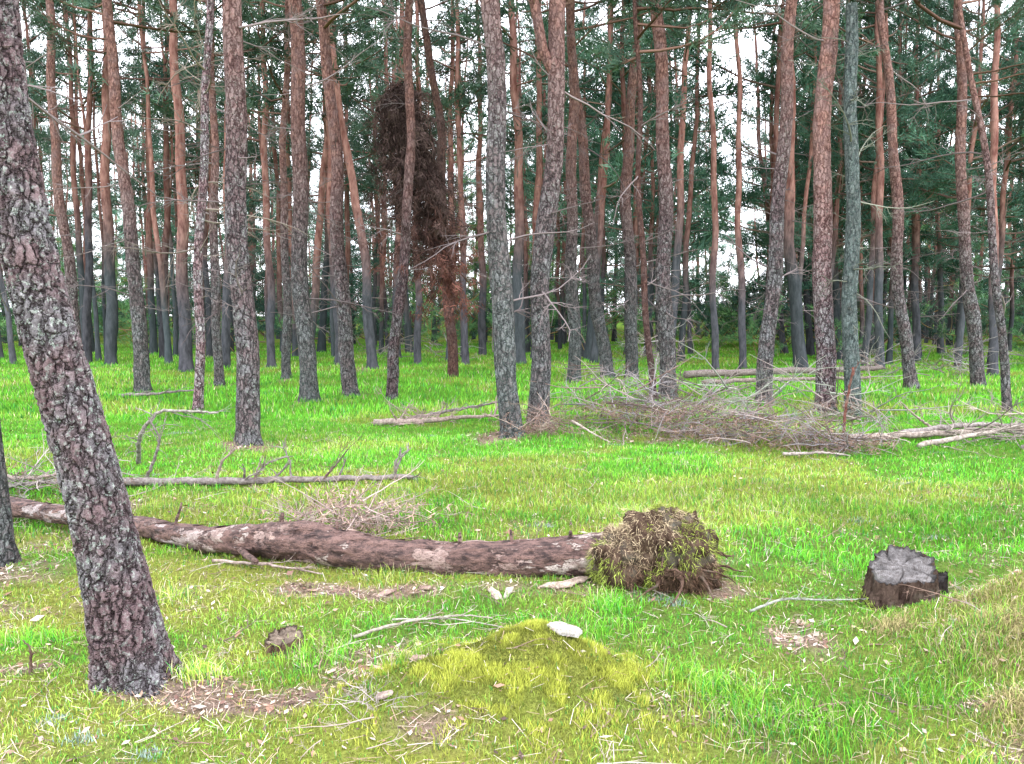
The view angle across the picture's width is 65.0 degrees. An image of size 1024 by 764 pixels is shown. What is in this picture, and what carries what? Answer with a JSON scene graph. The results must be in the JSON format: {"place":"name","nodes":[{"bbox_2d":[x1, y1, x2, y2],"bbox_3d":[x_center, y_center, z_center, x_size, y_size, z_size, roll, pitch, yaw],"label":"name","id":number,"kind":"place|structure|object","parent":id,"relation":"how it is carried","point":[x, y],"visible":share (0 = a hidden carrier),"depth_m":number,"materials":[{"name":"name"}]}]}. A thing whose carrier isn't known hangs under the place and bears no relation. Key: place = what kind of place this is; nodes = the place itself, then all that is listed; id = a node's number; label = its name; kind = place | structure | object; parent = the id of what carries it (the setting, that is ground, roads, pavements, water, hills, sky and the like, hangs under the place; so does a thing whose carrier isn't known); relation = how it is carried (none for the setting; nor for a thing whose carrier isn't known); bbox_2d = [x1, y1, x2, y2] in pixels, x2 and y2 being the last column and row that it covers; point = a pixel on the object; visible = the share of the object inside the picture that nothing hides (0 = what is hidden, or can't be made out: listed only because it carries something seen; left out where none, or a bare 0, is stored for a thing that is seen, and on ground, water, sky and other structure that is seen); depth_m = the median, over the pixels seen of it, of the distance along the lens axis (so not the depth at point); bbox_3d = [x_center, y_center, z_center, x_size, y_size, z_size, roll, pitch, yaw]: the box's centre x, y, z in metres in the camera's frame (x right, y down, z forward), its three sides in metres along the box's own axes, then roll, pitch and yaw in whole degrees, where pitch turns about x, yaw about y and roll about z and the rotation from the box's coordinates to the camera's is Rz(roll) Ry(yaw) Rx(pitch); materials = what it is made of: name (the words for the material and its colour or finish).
{"place":"outdoors","nodes":[
{"label":"outdoors","id":0,"kind":"place"},
{"bbox_2d":[0,0,1021,315],"label":"sky","id":1,"kind":"structure","parent":0,"point":[746,43],"materials":[{"name":"white"}]},
{"bbox_2d":[0,316,1023,763],"bbox_3d":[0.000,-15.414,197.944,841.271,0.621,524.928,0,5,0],"label":"ground","id":2,"kind":"structure","parent":0,"point":[530,710],"depth_m":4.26,"materials":[{"name":"plant"}]},
{"bbox_2d":[22,640,35,674],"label":"fallen branch","id":3,"kind":"object","parent":2,"relation":"on","point":[30,669],"visible":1,"depth_m":3.42,"materials":[{"name":"brown wood"}]},
{"bbox_2d":[7,461,55,488],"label":"fallen branch","id":4,"kind":"object","parent":2,"relation":"on","point":[31,478],"visible":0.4,"depth_m":7.12,"materials":[{"name":"grey wood"}]},
{"bbox_2d":[9,472,57,487],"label":"fallen branch","id":5,"kind":"object","parent":2,"relation":"on","point":[42,482],"visible":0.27,"depth_m":6.99,"materials":[{"name":"grey wood"}]},
{"bbox_2d":[23,0,81,338],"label":"pine tree","id":6,"kind":"object","parent":2,"relation":"on","point":[62,218],"visible":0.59,"depth_m":18.77,"materials":[{"name":"brown plant"}]},
{"bbox_2d":[0,85,155,568],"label":"pine tree","id":7,"kind":"object","parent":2,"relation":"on","point":[9,552],"visible":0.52,"depth_m":4.92,"materials":[{"name":"brown plant"}]},
{"bbox_2d":[5,425,174,497],"bbox_3d":[-4.058,0.772,7.095,2.110,0.773,1.724,0,5,0],"label":"brush pile","id":8,"kind":"object","parent":2,"relation":"on","point":[38,487],"visible":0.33,"depth_m":7.03,"materials":[{"name":"brown wood"}]},
{"bbox_2d":[0,0,186,698],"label":"pine tree","id":9,"kind":"object","parent":2,"relation":"on","point":[130,647],"visible":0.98,"depth_m":3.18,"materials":[{"name":"brown plant"}]},
{"bbox_2d":[19,0,222,392],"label":"pine tree","id":10,"kind":"object","parent":2,"relation":"on","point":[141,371],"visible":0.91,"depth_m":16.25,"materials":[{"name":"brown plant"}]},
{"bbox_2d":[93,0,161,364],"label":"pine tree","id":11,"kind":"object","parent":2,"relation":"on","point":[111,335],"visible":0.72,"depth_m":24.23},
{"bbox_2d":[139,396,167,476],"bbox_3d":[-3.383,0.524,7.587,0.256,0.806,0.251,0,5,0],"label":"fallen branch","id":12,"kind":"object","parent":2,"relation":"on","point":[149,471],"visible":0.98,"depth_m":7.60,"materials":[{"name":"grey wood"}]},
{"bbox_2d":[118,384,193,397],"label":"fallen branch","id":13,"kind":"object","parent":2,"relation":"on","point":[147,393],"visible":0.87,"depth_m":15.44,"materials":[{"name":"grey wood"}]},
{"bbox_2d":[121,404,232,463],"bbox_3d":[-3.373,0.552,8.092,1.104,0.654,0.612,0,5,0],"label":"fallen branch","id":14,"kind":"object","parent":2,"relation":"on","point":[138,444],"visible":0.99,"depth_m":8.03,"materials":[{"name":"grey wood"}]},
{"bbox_2d":[110,10,292,310],"bbox_3d":[-13.345,-8.893,35.219,7.644,15.176,6.375,-1,5,-10],"label":"pine tree","id":15,"kind":"object","parent":2,"relation":"on","point":[249,200],"visible":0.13,"depth_m":34.56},
{"bbox_2d":[96,0,308,413],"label":"dead pine tree","id":16,"kind":"object","parent":2,"relation":"on","point":[198,308],"visible":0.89,"depth_m":12.93,"materials":[{"name":"wood"}]},
{"bbox_2d":[123,0,284,371],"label":"pine tree","id":17,"kind":"object","parent":2,"relation":"on","point":[185,352],"visible":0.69,"depth_m":21.93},
{"bbox_2d":[123,0,335,385],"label":"pine tree","id":18,"kind":"object","parent":2,"relation":"on","point":[215,325],"visible":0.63,"depth_m":17.47,"materials":[{"name":"brown plant"}]},
{"bbox_2d":[130,0,351,446],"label":"pine tree","id":19,"kind":"object","parent":2,"relation":"on","point":[247,412],"visible":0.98,"depth_m":9.13,"materials":[{"name":"brown plant"}]},
{"bbox_2d":[212,555,322,574],"bbox_3d":[-1.513,1.143,5.004,0.815,0.171,0.126,1,5,17],"label":"fallen branch","id":20,"kind":"object","parent":2,"relation":"on","point":[251,563],"visible":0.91,"depth_m":4.98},
{"bbox_2d":[122,434,424,485],"bbox_3d":[-2.198,0.730,7.421,2.801,0.462,0.337,0,5,0],"label":"fallen branch","id":21,"kind":"object","parent":2,"relation":"on","point":[149,481],"visible":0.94,"depth_m":7.40,"materials":[{"name":"grey wood"}]},
{"bbox_2d":[213,439,239,485],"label":"fallen branch","id":22,"kind":"object","parent":21,"relation":"on","point":[220,466],"visible":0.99,"depth_m":7.33,"materials":[{"name":"grey wood"}]},
{"bbox_2d":[319,435,361,478],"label":"fallen branch","id":23,"kind":"object","parent":21,"relation":"on","point":[331,469],"visible":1,"depth_m":7.38,"materials":[{"name":"grey wood"}]},
{"bbox_2d":[258,625,303,655],"bbox_3d":[-1.091,1.268,3.839,0.291,0.158,0.269,3,6,34],"label":"rock","id":24,"kind":"object","parent":2,"relation":"on","point":[282,637],"visible":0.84,"depth_m":3.81,"materials":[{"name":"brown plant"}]},
{"bbox_2d":[218,0,360,367],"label":"pine tree","id":25,"kind":"object","parent":2,"relation":"on","point":[270,339],"visible":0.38,"depth_m":23.69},
{"bbox_2d":[191,0,395,378],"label":"pine tree","id":26,"kind":"object","parent":2,"relation":"on","point":[286,373],"visible":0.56,"depth_m":19.42,"materials":[{"name":"brown plant"}]},
{"bbox_2d":[241,0,403,368],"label":"pine tree","id":27,"kind":"object","parent":2,"relation":"on","point":[368,329],"visible":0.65,"depth_m":22.46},
{"bbox_2d":[248,0,401,401],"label":"pine tree","id":28,"kind":"object","parent":2,"relation":"on","point":[308,382],"visible":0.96,"depth_m":14.24,"materials":[{"name":"brown plant"}]},
{"bbox_2d":[245,0,414,364],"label":"pine tree","id":29,"kind":"object","parent":2,"relation":"on","point":[335,318],"visible":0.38,"depth_m":24.27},
{"bbox_2d":[251,0,417,395],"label":"pine tree","id":30,"kind":"object","parent":2,"relation":"on","point":[349,383],"visible":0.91,"depth_m":15.57,"materials":[{"name":"brown plant"}]},
{"bbox_2d":[235,460,473,560],"bbox_3d":[-1.176,0.908,5.750,1.823,0.743,1.471,0,5,0],"label":"brush pile","id":31,"kind":"object","parent":2,"relation":"on","point":[378,515],"visible":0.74,"depth_m":5.72,"materials":[{"name":"brown wood"}]},
{"bbox_2d":[305,0,426,346],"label":"pine tree","id":32,"kind":"object","parent":2,"relation":"on","point":[374,289],"visible":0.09,"depth_m":37.53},
{"bbox_2d":[317,670,426,726],"bbox_3d":[-0.562,1.238,3.116,0.434,0.161,0.312,2,5,26],"label":"brush pile","id":33,"kind":"object","parent":2,"relation":"on","point":[356,698],"visible":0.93,"depth_m":3.12,"materials":[{"name":"brown wood"}]},
{"bbox_2d":[10,496,742,607],"bbox_3d":[-2.008,0.940,5.472,6.890,0.679,0.882,1,5,16],"label":"fallen tree","id":34,"kind":"object","parent":2,"relation":"on","point":[660,547],"visible":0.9,"depth_m":4.80,"materials":[{"name":"wood"}]},
{"bbox_2d":[355,0,448,399],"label":"pine tree","id":35,"kind":"object","parent":2,"relation":"on","point":[394,339],"visible":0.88,"depth_m":14.51,"materials":[{"name":"brown plant"}]},
{"bbox_2d":[364,381,472,428],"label":"brush pile","id":36,"kind":"object","parent":2,"relation":"on","point":[419,414],"visible":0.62,"depth_m":11.48,"materials":[{"name":"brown wood"}]},
{"bbox_2d":[344,0,500,363],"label":"pine tree","id":37,"kind":"object","parent":2,"relation":"on","point":[418,69],"visible":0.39,"depth_m":23.63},
{"bbox_2d":[353,601,492,638],"bbox_3d":[-0.460,1.199,4.119,0.703,0.116,0.187,-1,5,-14],"label":"fallen branch","id":38,"kind":"object","parent":2,"relation":"on","point":[396,624],"visible":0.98,"depth_m":4.08,"materials":[{"name":"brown wood"}]},
{"bbox_2d":[388,0,477,377],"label":"dead pine tree","id":39,"kind":"object","parent":2,"relation":"on","point":[452,364],"visible":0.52,"depth_m":19.41,"materials":[{"name":"brown plant"}]},
{"bbox_2d":[359,76,488,327],"bbox_3d":[-1.658,-3.326,15.352,2.578,4.874,2.385,-2,5,-17],"label":"dead pine crown","id":40,"kind":"object","parent":39,"relation":"attached to","point":[428,192],"visible":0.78,"depth_m":15.09,"materials":[{"name":"brown plant"}]},
{"bbox_2d":[373,396,498,425],"bbox_3d":[-0.946,0.402,11.527,2.056,0.414,0.534,-2,5,-18],"label":"fallen branch","id":41,"kind":"object","parent":2,"relation":"on","point":[395,419],"visible":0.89,"depth_m":11.35,"materials":[{"name":"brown wood"}]},
{"bbox_2d":[392,618,505,630],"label":"fallen branch","id":42,"kind":"object","parent":2,"relation":"on","point":[396,619],"visible":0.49,"depth_m":4.13,"materials":[{"name":"grey wood"}]},
{"bbox_2d":[413,395,497,417],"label":"fallen branch","id":43,"kind":"object","parent":2,"relation":"on","point":[462,407],"visible":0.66,"depth_m":11.92,"materials":[{"name":"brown wood"}]},
{"bbox_2d":[364,0,593,438],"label":"pine tree","id":44,"kind":"object","parent":2,"relation":"on","point":[500,279],"visible":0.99,"depth_m":10.03,"materials":[{"name":"grey plant"}]},
{"bbox_2d":[422,0,565,354],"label":"pine tree","id":45,"kind":"object","parent":2,"relation":"on","point":[482,341],"visible":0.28,"depth_m":29.45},
{"bbox_2d":[488,586,502,599],"bbox_3d":[-0.096,1.190,4.539,0.056,0.040,0.142,-2,5,-20],"label":"bark flake","id":46,"kind":"object","parent":2,"relation":"on","point":[496,595],"visible":0.95,"depth_m":4.52,"materials":[{"name":"white wood"}]},
{"bbox_2d":[0,0,1023,367],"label":"distant trees","id":47,"kind":"object","parent":2,"relation":"on","point":[140,74],"visible":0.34,"depth_m":28.48,"materials":[{"name":"brown wood"}]},
{"bbox_2d":[0,420,1023,763],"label":"moss","id":48,"kind":"object","parent":2,"relation":"on","point":[470,662],"visible":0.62,"depth_m":3.29,"materials":[{"name":"green plant"}]},
{"bbox_2d":[0,138,1023,358],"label":"forest undergrowth","id":49,"kind":"object","parent":2,"relation":"on","point":[726,313],"visible":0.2,"depth_m":39.53,"materials":[{"name":"green wood"}]},
{"bbox_2d":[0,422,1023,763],"bbox_3d":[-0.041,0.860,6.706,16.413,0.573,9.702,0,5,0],"label":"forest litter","id":50,"kind":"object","parent":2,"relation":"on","point":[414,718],"visible":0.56,"depth_m":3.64,"materials":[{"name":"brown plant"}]},
{"bbox_2d":[437,0,599,363],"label":"pine tree","id":51,"kind":"object","parent":2,"relation":"on","point":[517,272],"visible":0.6,"depth_m":24.10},
{"bbox_2d":[481,390,604,441],"bbox_3d":[0.371,0.475,10.226,1.757,0.787,1.475,0,5,0],"label":"brush pile","id":52,"kind":"object","parent":2,"relation":"on","point":[542,427],"visible":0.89,"depth_m":10.22,"materials":[{"name":"brown wood"}]},
{"bbox_2d":[474,0,621,268],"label":"pine tree","id":53,"kind":"object","parent":2,"relation":"on","point":[511,177],"visible":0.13,"depth_m":35.06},
{"bbox_2d":[539,581,580,588],"bbox_3d":[0.280,1.174,4.661,0.253,0.025,0.062,-1,5,-7],"label":"bark flake","id":54,"kind":"object","parent":2,"relation":"on","point":[559,584],"visible":0.97,"depth_m":4.65,"materials":[{"name":"brown wood"}]},
{"bbox_2d":[547,621,581,637],"bbox_3d":[0.218,1.070,3.486,0.162,0.044,0.076,3,6,31],"label":"pale stone","id":55,"kind":"object","parent":2,"relation":"on","point":[563,629],"visible":0.91,"depth_m":3.46,"materials":[{"name":"white stone"}]},
{"bbox_2d":[442,0,698,377],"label":"pine tree","id":56,"kind":"object","parent":2,"relation":"on","point":[599,324],"visible":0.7,"depth_m":19.29,"materials":[{"name":"brown plant"}]},
{"bbox_2d":[505,0,654,425],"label":"pine tree","id":57,"kind":"object","parent":2,"relation":"on","point":[542,247],"visible":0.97,"depth_m":10.67,"materials":[{"name":"brown plant"}]},
{"bbox_2d":[528,0,573,72],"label":"pine branch","id":58,"kind":"object","parent":57,"relation":"attached to","point":[540,38],"visible":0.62,"depth_m":10.41,"materials":[{"name":"brown plant"}]},
{"bbox_2d":[529,0,646,382],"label":"pine tree","id":59,"kind":"object","parent":2,"relation":"on","point":[574,318],"visible":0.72,"depth_m":18.37,"materials":[{"name":"brown plant"}]},
{"bbox_2d":[571,420,616,442],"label":"fallen branch","id":60,"kind":"object","parent":2,"relation":"on","point":[583,427],"visible":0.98,"depth_m":9.97,"materials":[{"name":"brown wood"}]},
{"bbox_2d":[523,0,673,310],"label":"pine tree","id":61,"kind":"object","parent":2,"relation":"on","point":[605,254],"visible":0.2,"depth_m":32.42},
{"bbox_2d":[550,1,734,355],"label":"pine tree","id":62,"kind":"object","parent":2,"relation":"on","point":[701,246],"visible":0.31,"depth_m":29.19,"materials":[{"name":"plant"}]},
{"bbox_2d":[593,0,700,378],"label":"pine tree","id":63,"kind":"object","parent":2,"relation":"on","point":[630,333],"visible":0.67,"depth_m":19.39,"materials":[{"name":"brown plant"}]},
{"bbox_2d":[485,349,812,444],"bbox_3d":[1.650,0.289,11.125,3.891,1.508,2.832,-2,5,-26],"label":"brush pile","id":64,"kind":"object","parent":2,"relation":"on","point":[625,405],"visible":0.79,"depth_m":10.99,"materials":[{"name":"brown wood"}]},
{"bbox_2d":[606,30,727,342],"bbox_3d":[7.303,-9.914,38.821,6.789,16.487,6.160,0,5,0],"label":"pine tree","id":65,"kind":"object","parent":2,"relation":"on","point":[694,281],"visible":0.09,"depth_m":38.73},
{"bbox_2d":[586,0,769,400],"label":"pine tree","id":66,"kind":"object","parent":2,"relation":"on","point":[735,7],"visible":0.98,"depth_m":14.48,"materials":[{"name":"brown plant"}]},
{"bbox_2d":[619,0,743,399],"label":"pine tree","id":67,"kind":"object","parent":2,"relation":"on","point":[665,324],"visible":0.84,"depth_m":14.78,"materials":[{"name":"brown plant"}]},
{"bbox_2d":[353,314,1020,384],"bbox_3d":[3.809,-1.013,22.947,19.110,2.059,5.710,2,5,20],"label":"brush pile","id":68,"kind":"object","parent":2,"relation":"on","point":[915,352],"visible":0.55,"depth_m":20.88,"materials":[{"name":"brown wood"}]},
{"bbox_2d":[692,0,737,369],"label":"pine tree","id":69,"kind":"object","parent":2,"relation":"on","point":[712,304],"visible":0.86,"depth_m":22.44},
{"bbox_2d":[686,13,774,368],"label":"pine tree","id":70,"kind":"object","parent":2,"relation":"on","point":[741,306],"visible":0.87,"depth_m":23.37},
{"bbox_2d":[587,387,931,458],"bbox_3d":[2.869,0.499,9.773,3.872,1.042,2.473,0,5,0],"label":"brush pile","id":71,"kind":"object","parent":2,"relation":"on","point":[754,437],"visible":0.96,"depth_m":9.60,"materials":[{"name":"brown wood"}]},
{"bbox_2d":[717,0,819,406],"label":"pine tree","id":72,"kind":"object","parent":2,"relation":"on","point":[773,286],"visible":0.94,"depth_m":13.68,"materials":[{"name":"brown plant"}]},
{"bbox_2d":[697,0,842,367],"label":"pine tree","id":73,"kind":"object","parent":2,"relation":"on","point":[796,303],"visible":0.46,"depth_m":22.84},
{"bbox_2d":[683,360,888,377],"bbox_3d":[6.588,-0.328,19.012,5.323,0.414,0.350,-1,5,-12],"label":"fallen log","id":74,"kind":"object","parent":2,"relation":"on","point":[712,373],"visible":0.59,"depth_m":18.78,"materials":[{"name":"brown wood"}]},
{"bbox_2d":[701,373,870,384],"bbox_3d":[6.005,-0.076,17.395,4.177,0.231,0.320,-2,5,-18],"label":"fallen log","id":75,"kind":"object","parent":2,"relation":"on","point":[742,380],"visible":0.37,"depth_m":17.05,"materials":[{"name":"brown wood"}]},
{"bbox_2d":[707,6,870,313],"bbox_3d":[12.289,-9.426,34.193,7.267,16.470,6.539,0,5,0],"label":"pine tree","id":76,"kind":"object","parent":2,"relation":"on","point":[759,253],"visible":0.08,"depth_m":34.86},
{"bbox_2d":[612,337,978,432],"bbox_3d":[3.973,0.173,11.788,5.123,1.725,3.088,0,5,0],"label":"brush pile","id":77,"kind":"object","parent":2,"relation":"on","point":[836,413],"visible":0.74,"depth_m":11.57,"materials":[{"name":"brown wood"}]},
{"bbox_2d":[749,582,868,612],"bbox_3d":[1.671,1.166,4.384,0.892,0.132,0.187,-1,5,-11],"label":"fallen branch","id":78,"kind":"object","parent":2,"relation":"on","point":[782,599],"visible":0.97,"depth_m":4.33,"materials":[{"name":"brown wood"}]},
{"bbox_2d":[737,0,891,414],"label":"pine tree","id":79,"kind":"object","parent":2,"relation":"on","point":[824,328],"visible":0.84,"depth_m":12.69,"materials":[{"name":"brown plant"}]},
{"bbox_2d":[782,425,850,456],"bbox_3d":[3.341,0.704,8.869,0.731,0.398,0.386,2,5,24],"label":"fallen branch","id":80,"kind":"object","parent":2,"relation":"on","point":[803,453],"visible":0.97,"depth_m":8.87,"materials":[{"name":"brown wood"}]},
{"bbox_2d":[762,82,911,293],"bbox_3d":[14.866,-9.088,37.066,7.271,15.183,6.442,0,5,0],"label":"pine tree","id":81,"kind":"object","parent":2,"relation":"on","point":[888,276],"visible":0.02,"depth_m":36.37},
{"bbox_2d":[838,359,861,441],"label":"fallen branch","id":82,"kind":"object","parent":2,"relation":"on","point":[847,397],"visible":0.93,"depth_m":9.53,"materials":[{"name":"brown wood"}]},
{"bbox_2d":[760,1,955,322],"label":"pine tree","id":83,"kind":"object","parent":2,"relation":"on","point":[866,73],"visible":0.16,"depth_m":28.44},
{"bbox_2d":[790,2,932,416],"bbox_3d":[5.186,-2.523,12.303,2.048,6.414,2.505,0,5,0],"label":"dead pine tree","id":84,"kind":"object","parent":2,"relation":"on","point":[849,318],"visible":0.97,"depth_m":12.37,"materials":[{"name":"wood"}]},
{"bbox_2d":[741,0,983,307],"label":"pine tree","id":85,"kind":"object","parent":2,"relation":"on","point":[912,200],"visible":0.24,"depth_m":25.88,"materials":[{"name":"plant"}]},
{"bbox_2d":[796,0,932,369],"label":"pine tree","id":86,"kind":"object","parent":2,"relation":"on","point":[878,285],"visible":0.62,"depth_m":23.53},
{"bbox_2d":[774,0,955,365],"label":"pine tree","id":87,"kind":"object","parent":2,"relation":"on","point":[901,109],"visible":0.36,"depth_m":25.03,"materials":[{"name":"plant"}]},
{"bbox_2d":[836,0,932,388],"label":"pine tree","id":88,"kind":"object","parent":2,"relation":"on","point":[904,330],"visible":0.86,"depth_m":16.71,"materials":[{"name":"brown plant"}]},
{"bbox_2d":[835,4,957,348],"bbox_3d":[17.443,-10.226,36.236,5.466,17.624,7.954,0,5,0],"label":"pine tree","id":89,"kind":"object","parent":2,"relation":"on","point":[905,250],"visible":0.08,"depth_m":35.47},
{"bbox_2d":[855,545,940,610],"bbox_3d":[2.138,1.115,4.433,0.499,0.362,0.519,0,5,0],"label":"tree stump","id":90,"kind":"object","parent":2,"relation":"on","point":[891,569],"visible":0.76,"depth_m":4.34,"materials":[{"name":"wood"}]},
{"bbox_2d":[896,399,930,426],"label":"fallen branch","id":91,"kind":"object","parent":2,"relation":"on","point":[921,420],"visible":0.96,"depth_m":10.59,"materials":[{"name":"brown wood"}]},
{"bbox_2d":[832,0,1010,361],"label":"pine tree","id":92,"kind":"object","parent":2,"relation":"on","point":[916,317],"visible":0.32,"depth_m":28.62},
{"bbox_2d":[849,0,1023,385],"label":"pine tree","id":93,"kind":"object","parent":2,"relation":"on","point":[974,330],"visible":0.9,"depth_m":17.36,"materials":[{"name":"brown plant"}]},
{"bbox_2d":[849,422,1023,442],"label":"fallen branch","id":94,"kind":"object","parent":2,"relation":"on","point":[919,434],"visible":0.52,"depth_m":9.98,"materials":[{"name":"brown wood"}]},
{"bbox_2d":[900,410,1023,433],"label":"fallen branch","id":95,"kind":"object","parent":94,"relation":"on","point":[956,425],"visible":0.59,"depth_m":10.13,"materials":[{"name":"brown wood"}]},
{"bbox_2d":[865,0,1013,412],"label":"pine tree","id":96,"kind":"object","parent":2,"relation":"on","point":[999,311],"visible":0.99,"depth_m":12.77,"materials":[{"name":"brown plant"}]},
{"bbox_2d":[863,0,1023,367],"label":"pine tree","id":97,"kind":"object","parent":2,"relation":"on","point":[974,137],"visible":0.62,"depth_m":23.80,"materials":[{"name":"plant"}]},
{"bbox_2d":[938,571,948,594],"bbox_3d":[2.446,1.187,4.618,0.197,0.205,0.206,0,5,0],"label":"tree stump","id":98,"kind":"object","parent":2,"relation":"on","point":[943,581],"visible":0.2,"depth_m":4.57,"materials":[{"name":"wood"}]},
{"bbox_2d":[880,374,1023,455],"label":"brush pile","id":99,"kind":"object","parent":2,"relation":"on","point":[1010,414],"visible":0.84,"depth_m":9.88,"materials":[{"name":"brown wood"}]},
{"bbox_2d":[901,0,1023,365],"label":"pine tree","id":100,"kind":"object","parent":2,"relation":"on","point":[1002,211],"visible":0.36,"depth_m":25.61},
{"bbox_2d":[903,0,1023,346],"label":"pine tree","id":101,"kind":"object","parent":2,"relation":"on","point":[951,262],"visible":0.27,"depth_m":30.71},
{"bbox_2d":[916,415,1023,448],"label":"fallen branch","id":102,"kind":"object","parent":2,"relation":"on","point":[961,436],"visible":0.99,"depth_m":9.60,"materials":[{"name":"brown wood"}]},
{"bbox_2d":[945,3,1006,375],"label":"pine tree","id":103,"kind":"object","parent":2,"relation":"on","point":[993,331],"visible":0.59,"depth_m":21.04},
{"bbox_2d":[986,20,1023,83],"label":"pine tree","id":104,"kind":"object","parent":2,"relation":"on","point":[1012,49],"visible":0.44,"depth_m":22.52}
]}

